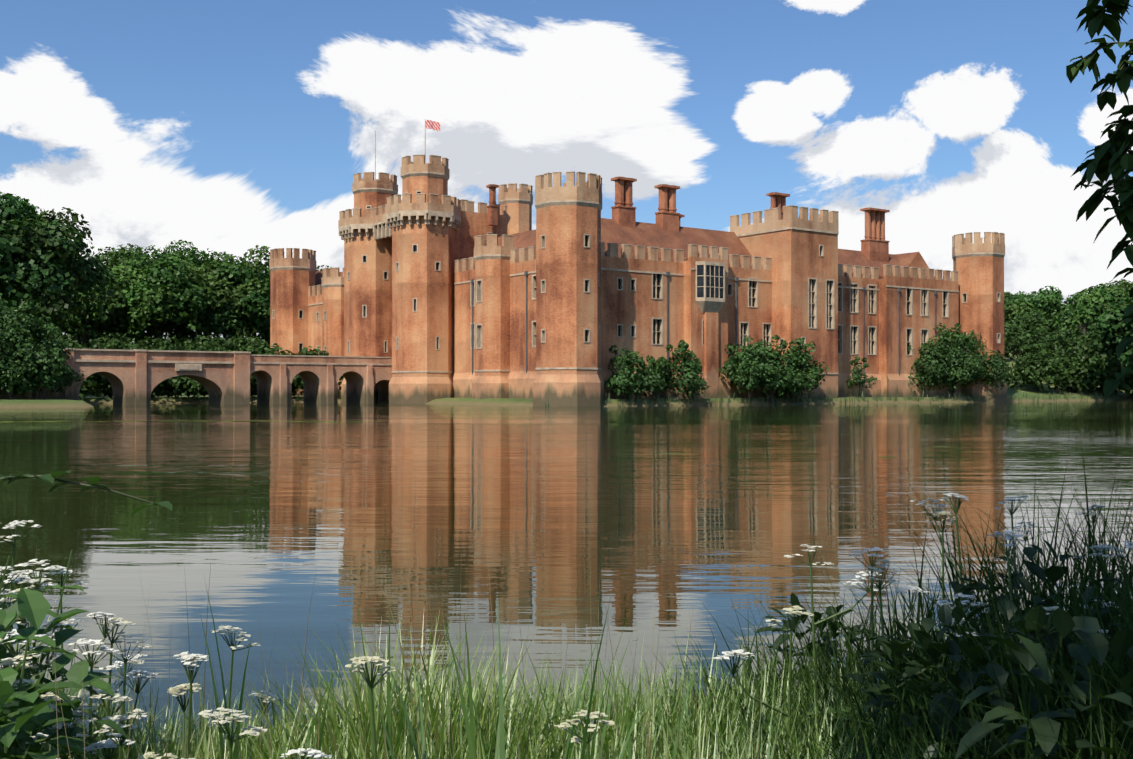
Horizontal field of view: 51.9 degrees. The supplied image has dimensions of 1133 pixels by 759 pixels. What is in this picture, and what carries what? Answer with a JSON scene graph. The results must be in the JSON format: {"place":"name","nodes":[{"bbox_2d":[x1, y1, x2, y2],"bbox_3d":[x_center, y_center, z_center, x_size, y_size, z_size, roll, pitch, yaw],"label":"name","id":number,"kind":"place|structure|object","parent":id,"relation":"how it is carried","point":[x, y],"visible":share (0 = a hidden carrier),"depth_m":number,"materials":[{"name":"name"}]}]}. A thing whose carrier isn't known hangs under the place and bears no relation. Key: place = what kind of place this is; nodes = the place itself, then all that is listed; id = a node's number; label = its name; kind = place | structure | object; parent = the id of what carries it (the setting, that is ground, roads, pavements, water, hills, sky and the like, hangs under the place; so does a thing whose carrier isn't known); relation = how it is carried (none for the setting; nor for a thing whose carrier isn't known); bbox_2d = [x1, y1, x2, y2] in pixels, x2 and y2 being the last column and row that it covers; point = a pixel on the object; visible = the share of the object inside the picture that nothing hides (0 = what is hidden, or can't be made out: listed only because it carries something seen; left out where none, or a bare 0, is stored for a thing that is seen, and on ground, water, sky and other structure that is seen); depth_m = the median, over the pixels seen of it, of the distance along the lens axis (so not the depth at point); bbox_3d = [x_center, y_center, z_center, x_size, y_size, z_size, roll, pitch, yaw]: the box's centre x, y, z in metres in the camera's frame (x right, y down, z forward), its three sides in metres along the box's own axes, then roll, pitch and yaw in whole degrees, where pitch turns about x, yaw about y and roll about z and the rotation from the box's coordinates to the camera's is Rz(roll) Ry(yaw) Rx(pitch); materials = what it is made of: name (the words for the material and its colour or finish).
{"place":"outdoors","nodes":[
{"label":"outdoors","id":0,"kind":"place"},
{"bbox_2d":[425,120,439,130],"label":"castle flags","id":1,"kind":"object","parent":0,"point":[431,124],"visible":1,"depth_m":141.34},
{"bbox_2d":[0,401,1132,757],"bbox_3d":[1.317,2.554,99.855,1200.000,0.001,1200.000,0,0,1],"label":"lake water","id":2,"kind":"structure","parent":0,"point":[536,509],"depth_m":15.19,"materials":[{"name":"green liquid"}]},
{"bbox_2d":[0,350,391,404],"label":"arched bridge","id":3,"kind":"structure","parent":2,"relation":"in","point":[139,381],"depth_m":131.80,"materials":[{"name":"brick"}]},
{"bbox_2d":[6,402,963,453],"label":"floating lake weed","id":4,"kind":"object","parent":2,"relation":"on","point":[374,421],"visible":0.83,"depth_m":61.45,"materials":[{"name":"green plant"}]},
{"bbox_2d":[0,341,1132,407],"bbox_3d":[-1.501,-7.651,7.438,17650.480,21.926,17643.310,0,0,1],"label":"terrain","id":5,"kind":"structure","parent":0,"point":[1031,391],"depth_m":138.23,"materials":[{"name":"green plant"}]},
{"bbox_2d":[12,519,798,758],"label":"dead stalks","id":6,"kind":"object","parent":5,"relation":"on","point":[648,745],"visible":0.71,"depth_m":2.59,"materials":[{"name":"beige plant"}]},
{"bbox_2d":[63,129,1004,374],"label":"castle stone dressings","id":7,"kind":"structure","parent":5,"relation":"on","point":[382,229],"depth_m":137.69,"materials":[{"name":"beige stone"}]},
{"bbox_2d":[0,470,1132,758],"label":"leafy plants","id":8,"kind":"object","parent":5,"relation":"on","point":[28,716],"visible":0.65,"depth_m":2.56,"materials":[{"name":"green plant"}]},
{"bbox_2d":[0,492,1132,758],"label":"white wildflowers","id":9,"kind":"object","parent":8,"relation":"on","point":[254,730],"visible":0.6,"depth_m":2.68,"materials":[{"name":"white plant"}]},
{"bbox_2d":[1,273,1131,403],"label":"tree trunks","id":10,"kind":"object","parent":5,"relation":"on","point":[84,339],"visible":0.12,"depth_m":174.86,"materials":[{"name":"brown plant"}]},
{"bbox_2d":[0,191,1132,400],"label":"tree foliage","id":11,"kind":"object","parent":10,"relation":"on","point":[41,252],"visible":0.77,"depth_m":156.14,"materials":[{"name":"green plant"}]},
{"bbox_2d":[7,578,1132,758],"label":"bank grass","id":12,"kind":"structure","parent":5,"relation":"on","point":[476,718],"depth_m":3.03,"materials":[{"name":"green plant"}]},
{"bbox_2d":[270,176,1006,406],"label":"castle","id":13,"kind":"structure","parent":5,"relation":"on","point":[565,310],"depth_m":137.55,"materials":[{"name":"red brick"}]},
{"bbox_2d":[315,218,917,285],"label":"castle tile roofs","id":14,"kind":"structure","parent":13,"relation":"on","point":[646,235],"depth_m":136.96,"materials":[{"name":"brown tile"}]},
{"bbox_2d":[486,177,889,262],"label":"chimneys","id":15,"kind":"object","parent":14,"relation":"on","point":[874,245],"visible":0.54,"depth_m":138.42,"materials":[{"name":"red brick"}]},
{"bbox_2d":[299,192,965,354],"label":"windows","id":16,"kind":"structure","parent":13,"relation":"in","point":[700,280],"depth_m":130.20,"materials":[{"name":"black glass"}]},
{"bbox_2d":[269,155,1004,295],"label":"battlements","id":17,"kind":"object","parent":13,"relation":"on","point":[590,189],"visible":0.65,"depth_m":138.72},
{"bbox_2d":[364,258,937,375],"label":"drainpipes","id":18,"kind":"object","parent":13,"relation":"attached to","point":[736,280],"visible":0.19,"depth_m":136.62,"materials":[{"name":"black metal"}]},
{"bbox_2d":[546,391,1130,406],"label":"bank reeds and rank grass","id":19,"kind":"object","parent":5,"relation":"on","point":[1118,397],"visible":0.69,"depth_m":141.98,"materials":[{"name":"green plant"}]},
{"bbox_2d":[605,429,1132,758],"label":"bank shaded sedge clump","id":20,"kind":"object","parent":5,"relation":"on","point":[1115,669],"visible":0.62,"depth_m":3.04,"materials":[{"name":"green plant"}]},
{"bbox_2d":[1066,0,1132,397],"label":"tree","id":21,"kind":"object","parent":5,"relation":"on","point":[1107,161],"depth_m":4.99,"materials":[{"name":"green plant"}]},
{"bbox_2d":[0,0,1132,344],"label":"sky","id":22,"kind":"structure","parent":0,"point":[234,127],"materials":[{"name":"blue"}]}
]}

